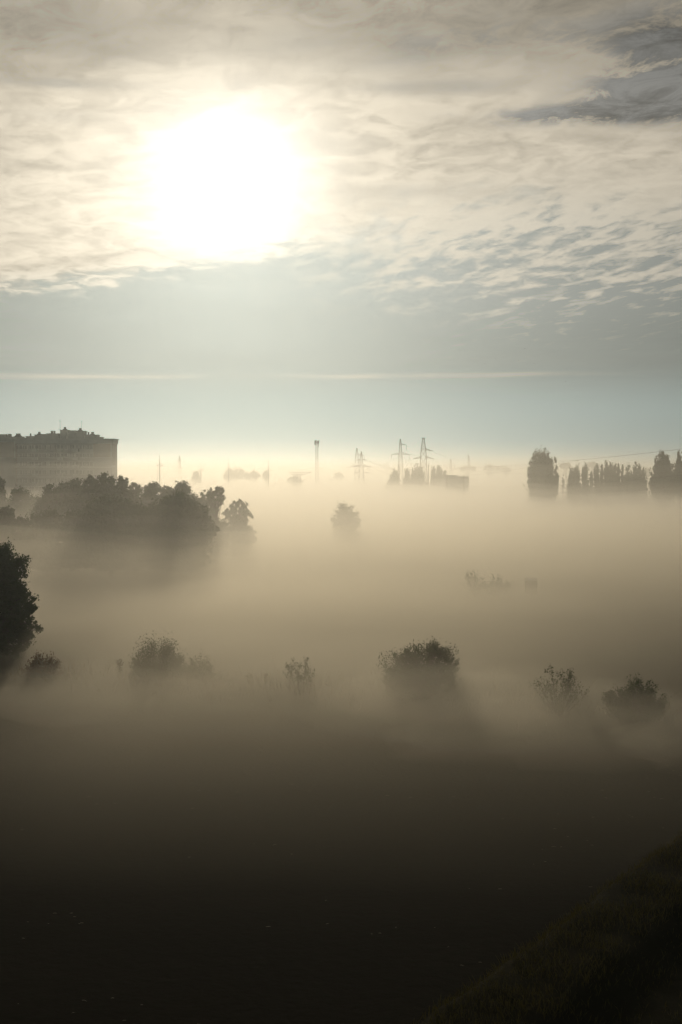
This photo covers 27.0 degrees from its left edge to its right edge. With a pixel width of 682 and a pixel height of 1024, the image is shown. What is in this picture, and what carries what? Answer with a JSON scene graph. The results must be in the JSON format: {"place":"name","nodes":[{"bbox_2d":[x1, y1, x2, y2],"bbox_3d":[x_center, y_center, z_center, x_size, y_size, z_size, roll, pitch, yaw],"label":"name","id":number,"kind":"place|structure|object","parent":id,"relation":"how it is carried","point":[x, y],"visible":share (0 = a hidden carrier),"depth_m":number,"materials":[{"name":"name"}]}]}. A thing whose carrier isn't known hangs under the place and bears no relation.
{"place":"outdoors","nodes":[
{"label":"outdoors","id":0,"kind":"place"},
{"bbox_2d":[28,495,39,516],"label":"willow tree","id":1,"kind":"object","parent":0,"point":[34,500],"visible":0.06,"depth_m":331.08,"materials":[{"name":"green plant"}]},
{"bbox_2d":[314,440,318,503],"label":"phone tower","id":2,"kind":"structure","parent":0,"point":[316,441],"depth_m":898.84,"materials":[{"name":"metal"}]},
{"bbox_2d":[0,477,681,1023],"bbox_3d":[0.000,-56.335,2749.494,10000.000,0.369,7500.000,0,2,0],"label":"ground","id":3,"kind":"structure","parent":0,"point":[278,859],"depth_m":97.17,"materials":[{"name":"soil"}]},
{"bbox_2d":[0,476,8,507],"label":"leafy tree","id":4,"kind":"object","parent":3,"relation":"on","point":[3,499],"visible":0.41,"depth_m":329.29,"materials":[{"name":"green plant"}]},
{"bbox_2d":[0,485,33,531],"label":"willow tree","id":5,"kind":"object","parent":3,"relation":"on","point":[18,502],"visible":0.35,"depth_m":320.71,"materials":[{"name":"green plant"}]},
{"bbox_2d":[0,505,37,567],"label":"leafy tree","id":6,"kind":"object","parent":3,"relation":"on","point":[10,525],"visible":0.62,"depth_m":260.95,"materials":[{"name":"green plant"}]},
{"bbox_2d":[0,537,43,658],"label":"tall tree","id":7,"kind":"object","parent":3,"relation":"on","point":[14,613],"visible":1,"depth_m":151.27,"materials":[{"name":"green plant"}]},
{"bbox_2d":[21,651,63,677],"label":"leafy bush","id":8,"kind":"object","parent":3,"relation":"on","point":[46,664],"visible":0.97,"depth_m":138.14,"materials":[{"name":"green plant"}]},
{"bbox_2d":[21,506,72,577],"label":"willow tree","id":9,"kind":"object","parent":3,"relation":"on","point":[48,524],"visible":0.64,"depth_m":268.07,"materials":[{"name":"green plant"}]},
{"bbox_2d":[27,483,67,525],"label":"leafy tree","id":10,"kind":"object","parent":3,"relation":"on","point":[50,497],"visible":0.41,"depth_m":299.21,"materials":[{"name":"green plant"}]},
{"bbox_2d":[0,421,118,500],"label":"apartment building","id":11,"kind":"structure","parent":3,"relation":"on","point":[34,464],"depth_m":519.60,"materials":[{"name":"grey paint"}]},
{"bbox_2d":[15,445,22,449],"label":"window","id":12,"kind":"structure","parent":11,"relation":"in","point":[17,447],"depth_m":519.51,"materials":[{"name":"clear glass"}]},
{"bbox_2d":[15,462,22,466],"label":"window","id":13,"kind":"structure","parent":11,"relation":"in","point":[19,464],"depth_m":519.64,"materials":[{"name":"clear glass"}]},
{"bbox_2d":[53,461,59,466],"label":"window","id":14,"kind":"structure","parent":11,"relation":"in","point":[55,463],"depth_m":519.64,"materials":[{"name":"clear glass"}]},
{"bbox_2d":[53,478,59,483],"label":"window","id":15,"kind":"structure","parent":11,"relation":"in","point":[55,480],"depth_m":519.77,"materials":[{"name":"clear glass"}]},
{"bbox_2d":[60,445,67,449],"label":"window","id":16,"kind":"structure","parent":11,"relation":"in","point":[65,447],"depth_m":519.51,"materials":[{"name":"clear glass"}]},
{"bbox_2d":[60,462,67,466],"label":"window","id":17,"kind":"structure","parent":11,"relation":"in","point":[65,464],"depth_m":519.64,"materials":[{"name":"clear glass"}]},
{"bbox_2d":[60,470,67,474],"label":"window","id":18,"kind":"structure","parent":11,"relation":"in","point":[65,472],"depth_m":519.77,"materials":[{"name":"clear glass"}]},
{"bbox_2d":[75,445,82,449],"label":"window","id":19,"kind":"structure","parent":11,"relation":"in","point":[80,447],"depth_m":519.51,"materials":[{"name":"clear glass"}]},
{"bbox_2d":[75,462,82,466],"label":"window","id":20,"kind":"structure","parent":11,"relation":"in","point":[80,464],"depth_m":519.64,"materials":[{"name":"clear glass"}]},
{"bbox_2d":[75,470,82,474],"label":"window","id":21,"kind":"structure","parent":11,"relation":"in","point":[80,472],"depth_m":519.77,"materials":[{"name":"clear glass"}]},
{"bbox_2d":[86,445,92,449],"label":"window","id":22,"kind":"structure","parent":11,"relation":"in","point":[89,447],"depth_m":519.51,"materials":[{"name":"grey glass"}]},
{"bbox_2d":[86,462,93,466],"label":"window","id":23,"kind":"structure","parent":11,"relation":"in","point":[88,464],"depth_m":519.64,"materials":[{"name":"grey glass"}]},
{"bbox_2d":[58,481,71,543],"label":"leafy tree","id":24,"kind":"object","parent":3,"relation":"on","point":[65,487],"visible":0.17,"depth_m":305.20,"materials":[{"name":"green plant"}]},
{"bbox_2d":[64,477,82,534],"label":"leafy tree","id":25,"kind":"object","parent":3,"relation":"on","point":[73,483],"visible":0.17,"depth_m":301.37,"materials":[{"name":"green plant"}]},
{"bbox_2d":[70,474,96,568],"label":"leafy tree","id":26,"kind":"object","parent":3,"relation":"on","point":[81,494],"visible":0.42,"depth_m":294.89,"materials":[{"name":"green plant"}]},
{"bbox_2d":[83,471,128,505],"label":"leafy tree","id":27,"kind":"object","parent":3,"relation":"on","point":[104,487],"visible":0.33,"depth_m":290.80,"materials":[{"name":"green plant"}]},
{"bbox_2d":[46,493,168,579],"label":"willow tree","id":28,"kind":"object","parent":3,"relation":"on","point":[103,528],"visible":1,"depth_m":263.43,"materials":[{"name":"green plant"}]},
{"bbox_2d":[117,659,123,674],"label":"tall weed","id":29,"kind":"object","parent":3,"relation":"on","point":[120,668],"visible":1,"depth_m":137.46,"materials":[{"name":"plant"}]},
{"bbox_2d":[116,475,143,505],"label":"leafy tree","id":30,"kind":"object","parent":3,"relation":"on","point":[122,482],"visible":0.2,"depth_m":293.18,"materials":[{"name":"green plant"}]},
{"bbox_2d":[130,482,143,497],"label":"willow tree","id":31,"kind":"object","parent":3,"relation":"on","point":[136,487],"visible":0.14,"depth_m":309.46,"materials":[{"name":"green plant"}]},
{"bbox_2d":[133,481,165,506],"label":"willow tree","id":32,"kind":"object","parent":3,"relation":"on","point":[151,490],"visible":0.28,"depth_m":303.87,"materials":[{"name":"green plant"}]},
{"bbox_2d":[128,634,187,680],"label":"leafy bush","id":33,"kind":"object","parent":3,"relation":"on","point":[168,660],"visible":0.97,"depth_m":136.82,"materials":[{"name":"green plant"}]},
{"bbox_2d":[157,454,162,494],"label":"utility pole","id":34,"kind":"object","parent":3,"relation":"on","point":[159,465],"visible":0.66,"depth_m":759.42,"materials":[{"name":"metal"}]},
{"bbox_2d":[160,485,172,498],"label":"willow tree","id":35,"kind":"object","parent":3,"relation":"on","point":[168,489],"visible":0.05,"depth_m":311.28,"materials":[{"name":"green plant"}]},
{"bbox_2d":[133,488,219,578],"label":"willow tree","id":36,"kind":"object","parent":3,"relation":"on","point":[186,529],"visible":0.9,"depth_m":266.08,"materials":[{"name":"green plant"}]},
{"bbox_2d":[176,456,182,486],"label":"power pylon","id":37,"kind":"object","parent":3,"relation":"on","point":[180,470],"visible":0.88,"depth_m":1348.34,"materials":[{"name":"metal"}]},
{"bbox_2d":[163,480,202,511],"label":"willow tree","id":38,"kind":"object","parent":3,"relation":"on","point":[185,487],"visible":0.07,"depth_m":299.15,"materials":[{"name":"green plant"}]},
{"bbox_2d":[189,471,198,495],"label":"distant tree","id":39,"kind":"object","parent":3,"relation":"on","point":[195,480],"visible":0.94,"depth_m":948.57,"materials":[{"name":"green plant"}]},
{"bbox_2d":[176,653,220,680],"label":"leafy bush","id":40,"kind":"object","parent":3,"relation":"on","point":[197,673],"visible":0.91,"depth_m":137.05,"materials":[{"name":"green plant"}]},
{"bbox_2d":[198,469,203,497],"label":"floodlight mast","id":41,"kind":"object","parent":3,"relation":"on","point":[200,481],"visible":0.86,"depth_m":859.73,"materials":[{"name":"metal"}]},
{"bbox_2d":[194,486,233,562],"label":"willow tree","id":42,"kind":"object","parent":3,"relation":"on","point":[221,540],"visible":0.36,"depth_m":313.19,"materials":[{"name":"green plant"}]},
{"bbox_2d":[226,463,231,506],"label":"floodlight mast","id":43,"kind":"object","parent":3,"relation":"on","point":[228,471],"visible":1,"depth_m":819.60,"materials":[{"name":"metal"}]},
{"bbox_2d":[222,467,244,499],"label":"distant tree","id":44,"kind":"object","parent":3,"relation":"on","point":[233,476],"visible":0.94,"depth_m":1049.21,"materials":[{"name":"green plant"}]},
{"bbox_2d":[221,499,258,558],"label":"willow tree","id":45,"kind":"object","parent":3,"relation":"on","point":[244,539],"visible":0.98,"depth_m":329.31,"materials":[{"name":"green plant"}]},
{"bbox_2d":[242,470,260,499],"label":"distant tree","id":46,"kind":"object","parent":3,"relation":"on","point":[254,475],"visible":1,"depth_m":1049.26,"materials":[{"name":"green plant"}]},
{"bbox_2d":[262,471,269,500],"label":"distant tree","id":47,"kind":"object","parent":3,"relation":"on","point":[265,475],"visible":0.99,"depth_m":999.15,"materials":[{"name":"green plant"}]},
{"bbox_2d":[266,462,271,507],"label":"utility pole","id":48,"kind":"object","parent":3,"relation":"on","point":[268,470],"visible":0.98,"depth_m":799.58,"materials":[{"name":"metal"}]},
{"bbox_2d":[287,476,302,500],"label":"distant tree","id":49,"kind":"object","parent":3,"relation":"on","point":[290,480],"visible":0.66,"depth_m":997.81,"materials":[{"name":"green plant"}]},
{"bbox_2d":[282,657,314,695],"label":"upright bush","id":50,"kind":"object","parent":3,"relation":"on","point":[301,677],"visible":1,"depth_m":127.05,"materials":[{"name":"green plant"}]},
{"bbox_2d":[289,472,310,509],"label":"substation gantry","id":51,"kind":"object","parent":3,"relation":"on","point":[296,485],"visible":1,"depth_m":758.96,"materials":[{"name":"metal"}]},
{"bbox_2d":[333,472,345,485],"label":"distant tree","id":52,"kind":"object","parent":3,"relation":"on","point":[338,477],"visible":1,"depth_m":1298.56,"materials":[{"name":"green plant"}]},
{"bbox_2d":[330,501,363,548],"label":"round tree","id":53,"kind":"object","parent":3,"relation":"on","point":[346,520],"visible":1,"depth_m":369.35,"materials":[{"name":"green plant"}]},
{"bbox_2d":[348,448,366,498],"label":"power pylon","id":54,"kind":"object","parent":3,"relation":"on","point":[356,469],"visible":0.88,"depth_m":1078.00,"materials":[{"name":"metal"}]},
{"bbox_2d":[352,451,370,505],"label":"power pylon","id":55,"kind":"object","parent":3,"relation":"on","point":[363,472],"visible":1,"depth_m":858.41,"materials":[{"name":"metal"}]},
{"bbox_2d":[382,479,395,508],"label":"leafy tree","id":56,"kind":"object","parent":3,"relation":"on","point":[389,489],"visible":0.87,"depth_m":789.18,"materials":[{"name":"green plant"}]},
{"bbox_2d":[388,467,401,507],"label":"poplar tree","id":57,"kind":"object","parent":3,"relation":"on","point":[394,479],"visible":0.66,"depth_m":798.56,"materials":[{"name":"green plant"}]},
{"bbox_2d":[391,439,409,499],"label":"power pylon","id":58,"kind":"object","parent":3,"relation":"on","point":[400,459],"visible":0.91,"depth_m":1018.51,"materials":[{"name":"metal"}]},
{"bbox_2d":[403,468,410,507],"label":"poplar tree","id":59,"kind":"object","parent":3,"relation":"on","point":[406,475],"visible":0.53,"depth_m":799.16,"materials":[{"name":"green plant"}]},
{"bbox_2d":[410,468,415,507],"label":"poplar tree","id":60,"kind":"object","parent":3,"relation":"on","point":[412,474],"visible":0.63,"depth_m":799.43,"materials":[{"name":"green plant"}]},
{"bbox_2d":[390,478,444,508],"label":"tree","id":61,"kind":"object","parent":3,"relation":"on","point":[419,490],"visible":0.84,"depth_m":779.22,"materials":[{"name":"green plant"}]},
{"bbox_2d":[408,463,427,507],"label":"poplar tree","id":62,"kind":"object","parent":3,"relation":"on","point":[420,478],"visible":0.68,"depth_m":798.42,"materials":[{"name":"green plant"}]},
{"bbox_2d":[376,636,463,700],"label":"leafy bush","id":63,"kind":"object","parent":3,"relation":"on","point":[413,676],"visible":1,"depth_m":125.64,"materials":[{"name":"green plant"}]},
{"bbox_2d":[414,438,433,500],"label":"power pylon","id":64,"kind":"object","parent":3,"relation":"on","point":[426,457],"visible":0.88,"depth_m":998.06,"materials":[{"name":"metal"}]},
{"bbox_2d":[427,464,428,508],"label":"utility pole","id":65,"kind":"object","parent":3,"relation":"on","point":[428,482],"visible":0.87,"depth_m":789.59,"materials":[{"name":"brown wood"}]},
{"bbox_2d":[430,466,436,507],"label":"poplar tree","id":66,"kind":"object","parent":3,"relation":"on","point":[433,477],"visible":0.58,"depth_m":799.08,"materials":[{"name":"green plant"}]},
{"bbox_2d":[435,465,442,507],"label":"poplar tree","id":67,"kind":"object","parent":3,"relation":"on","point":[439,471],"visible":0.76,"depth_m":798.83,"materials":[{"name":"green plant"}]},
{"bbox_2d":[441,470,447,507],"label":"poplar tree","id":68,"kind":"object","parent":3,"relation":"on","point":[443,477],"visible":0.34,"depth_m":799.11,"materials":[{"name":"green plant"}]},
{"bbox_2d":[445,475,468,512],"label":"flat building","id":69,"kind":"structure","parent":3,"relation":"on","point":[453,493],"depth_m":700.82,"materials":[{"name":"concrete"}]},
{"bbox_2d":[462,476,464,516],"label":"utility pole","id":70,"kind":"object","parent":3,"relation":"on","point":[463,477],"visible":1,"depth_m":639.86,"materials":[{"name":"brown wood"}]},
{"bbox_2d":[458,465,475,475],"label":"distant tree","id":71,"kind":"object","parent":3,"relation":"on","point":[470,467],"visible":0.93,"depth_m":1498.45,"materials":[{"name":"green plant"}]},
{"bbox_2d":[464,570,487,596],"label":"leafy bush","id":72,"kind":"object","parent":3,"relation":"on","point":[475,590],"visible":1,"depth_m":229.31,"materials":[{"name":"green plant"}]},
{"bbox_2d":[484,464,500,490],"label":"distant tree","id":73,"kind":"object","parent":3,"relation":"on","point":[490,467],"visible":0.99,"depth_m":1498.77,"materials":[{"name":"green plant"}]},
{"bbox_2d":[482,574,513,596],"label":"leafy bush","id":74,"kind":"object","parent":3,"relation":"on","point":[497,589],"visible":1,"depth_m":229.05,"materials":[{"name":"green plant"}]},
{"bbox_2d":[500,466,511,490],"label":"distant tree","id":75,"kind":"object","parent":3,"relation":"on","point":[506,469],"visible":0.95,"depth_m":1497.76,"materials":[{"name":"green plant"}]},
{"bbox_2d":[524,578,537,593],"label":"shed","id":76,"kind":"structure","parent":3,"relation":"on","point":[530,585],"depth_m":234.43,"materials":[{"name":"grey wood"}]},
{"bbox_2d":[530,584,533,593],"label":"door","id":77,"kind":"structure","parent":76,"relation":"in","point":[531,585],"depth_m":234.39,"materials":[{"name":"brown wood"}]},
{"bbox_2d":[523,445,558,525],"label":"poplar tree","id":78,"kind":"object","parent":3,"relation":"on","point":[542,477],"visible":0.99,"depth_m":528.40,"materials":[{"name":"green plant"}]},
{"bbox_2d":[413,831,681,1023],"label":"embankment","id":79,"kind":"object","parent":3,"relation":"on","point":[648,947],"depth_m":55.18,"materials":[{"name":"green plant"}]},
{"bbox_2d":[527,663,590,714],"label":"upright bush","id":80,"kind":"object","parent":3,"relation":"on","point":[567,689],"visible":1,"depth_m":116.84,"materials":[{"name":"green plant"}]},
{"bbox_2d":[561,472,564,517],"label":"leafy tree","id":81,"kind":"object","parent":3,"relation":"on","point":[563,482],"visible":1,"depth_m":619.99,"materials":[{"name":"green plant"}]},
{"bbox_2d":[558,462,571,493],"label":"distant tree","id":82,"kind":"object","parent":3,"relation":"on","point":[565,466],"visible":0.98,"depth_m":1298.39,"materials":[{"name":"green plant"}]},
{"bbox_2d":[565,467,574,522],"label":"poplar tree","id":83,"kind":"object","parent":3,"relation":"on","point":[569,490],"visible":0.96,"depth_m":559.51,"materials":[{"name":"green plant"}]},
{"bbox_2d":[571,463,581,523],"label":"poplar tree","id":84,"kind":"object","parent":3,"relation":"on","point":[576,492],"visible":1,"depth_m":555.31,"materials":[{"name":"green plant"}]},
{"bbox_2d":[580,462,590,522],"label":"poplar tree","id":85,"kind":"object","parent":3,"relation":"on","point":[585,494],"visible":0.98,"depth_m":559.33,"materials":[{"name":"green plant"}]},
{"bbox_2d":[589,471,593,521],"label":"poplar tree","id":86,"kind":"object","parent":3,"relation":"on","point":[591,489],"visible":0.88,"depth_m":574.70,"materials":[{"name":"green plant"}]},
{"bbox_2d":[587,461,599,493],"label":"distant tree","id":87,"kind":"object","parent":3,"relation":"on","point":[592,464],"visible":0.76,"depth_m":1297.82,"materials":[{"name":"green plant"}]},
{"bbox_2d":[593,463,600,522],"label":"poplar tree","id":88,"kind":"object","parent":3,"relation":"on","point":[596,489],"visible":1,"depth_m":559.43,"materials":[{"name":"green plant"}]},
{"bbox_2d":[599,464,603,522],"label":"poplar tree","id":89,"kind":"object","parent":3,"relation":"on","point":[601,484],"visible":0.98,"depth_m":559.53,"materials":[{"name":"green plant"}]},
{"bbox_2d":[601,460,610,523],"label":"poplar tree","id":90,"kind":"object","parent":3,"relation":"on","point":[606,494],"visible":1,"depth_m":555.56,"materials":[{"name":"green plant"}]},
{"bbox_2d":[608,461,615,522],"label":"poplar tree","id":91,"kind":"object","parent":3,"relation":"on","point":[612,492],"visible":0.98,"depth_m":559.43,"materials":[{"name":"green plant"}]},
{"bbox_2d":[613,463,616,522],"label":"poplar tree","id":92,"kind":"object","parent":3,"relation":"on","point":[615,481],"visible":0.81,"depth_m":561.56,"materials":[{"name":"green plant"}]},
{"bbox_2d":[615,463,621,523],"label":"poplar tree","id":93,"kind":"object","parent":3,"relation":"on","point":[618,496],"visible":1,"depth_m":555.61,"materials":[{"name":"green plant"}]},
{"bbox_2d":[621,464,625,522],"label":"poplar tree","id":94,"kind":"object","parent":3,"relation":"on","point":[623,477],"visible":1,"depth_m":559.58,"materials":[{"name":"green plant"}]},
{"bbox_2d":[623,462,631,522],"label":"poplar tree","id":95,"kind":"object","parent":3,"relation":"on","point":[627,498],"visible":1,"depth_m":559.44,"materials":[{"name":"green plant"}]},
{"bbox_2d":[629,470,632,521],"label":"poplar tree","id":96,"kind":"object","parent":3,"relation":"on","point":[631,478],"visible":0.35,"depth_m":569.75,"materials":[{"name":"green plant"}]},
{"bbox_2d":[631,462,638,523],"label":"poplar tree","id":97,"kind":"object","parent":3,"relation":"on","point":[635,491],"visible":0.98,"depth_m":555.60,"materials":[{"name":"green plant"}]},
{"bbox_2d":[601,672,671,722],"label":"leafy bush","id":98,"kind":"object","parent":3,"relation":"on","point":[649,709],"visible":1,"depth_m":114.96,"materials":[{"name":"green plant"}]},
{"bbox_2d":[636,462,642,522],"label":"poplar tree","id":99,"kind":"object","parent":3,"relation":"on","point":[640,470],"visible":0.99,"depth_m":559.43,"materials":[{"name":"green plant"}]},
{"bbox_2d":[639,467,648,522],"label":"poplar tree","id":100,"kind":"object","parent":3,"relation":"on","point":[643,504],"visible":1,"depth_m":559.36,"materials":[{"name":"green plant"}]},
{"bbox_2d":[645,468,652,495],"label":"distant tree","id":101,"kind":"object","parent":3,"relation":"on","point":[647,472],"visible":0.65,"depth_m":1198.34,"materials":[{"name":"green plant"}]},
{"bbox_2d":[645,449,681,528],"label":"poplar tree","id":102,"kind":"object","parent":3,"relation":"on","point":[664,489],"visible":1,"depth_m":498.89,"materials":[{"name":"green plant"}]},
{"bbox_2d":[674,450,681,528],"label":"poplar tree","id":103,"kind":"object","parent":3,"relation":"on","point":[678,466],"visible":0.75,"depth_m":504.25,"materials":[{"name":"green plant"}]},
{"bbox_2d":[0,652,681,727],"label":"tall grass","id":104,"kind":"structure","parent":0,"point":[221,678],"depth_m":130.66,"materials":[{"name":"plant"}]},
{"bbox_2d":[0,0,681,476],"label":"sky","id":105,"kind":"structure","parent":0,"point":[245,234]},
{"bbox_2d":[73,732,680,1012],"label":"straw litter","id":106,"kind":"object","parent":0,"point":[387,795],"visible":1,"depth_m":84.58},
{"bbox_2d":[473,449,677,467],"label":"power cable","id":107,"kind":"object","parent":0,"point":[575,460],"visible":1,"depth_m":449.58,"materials":[{"name":"black metal"}]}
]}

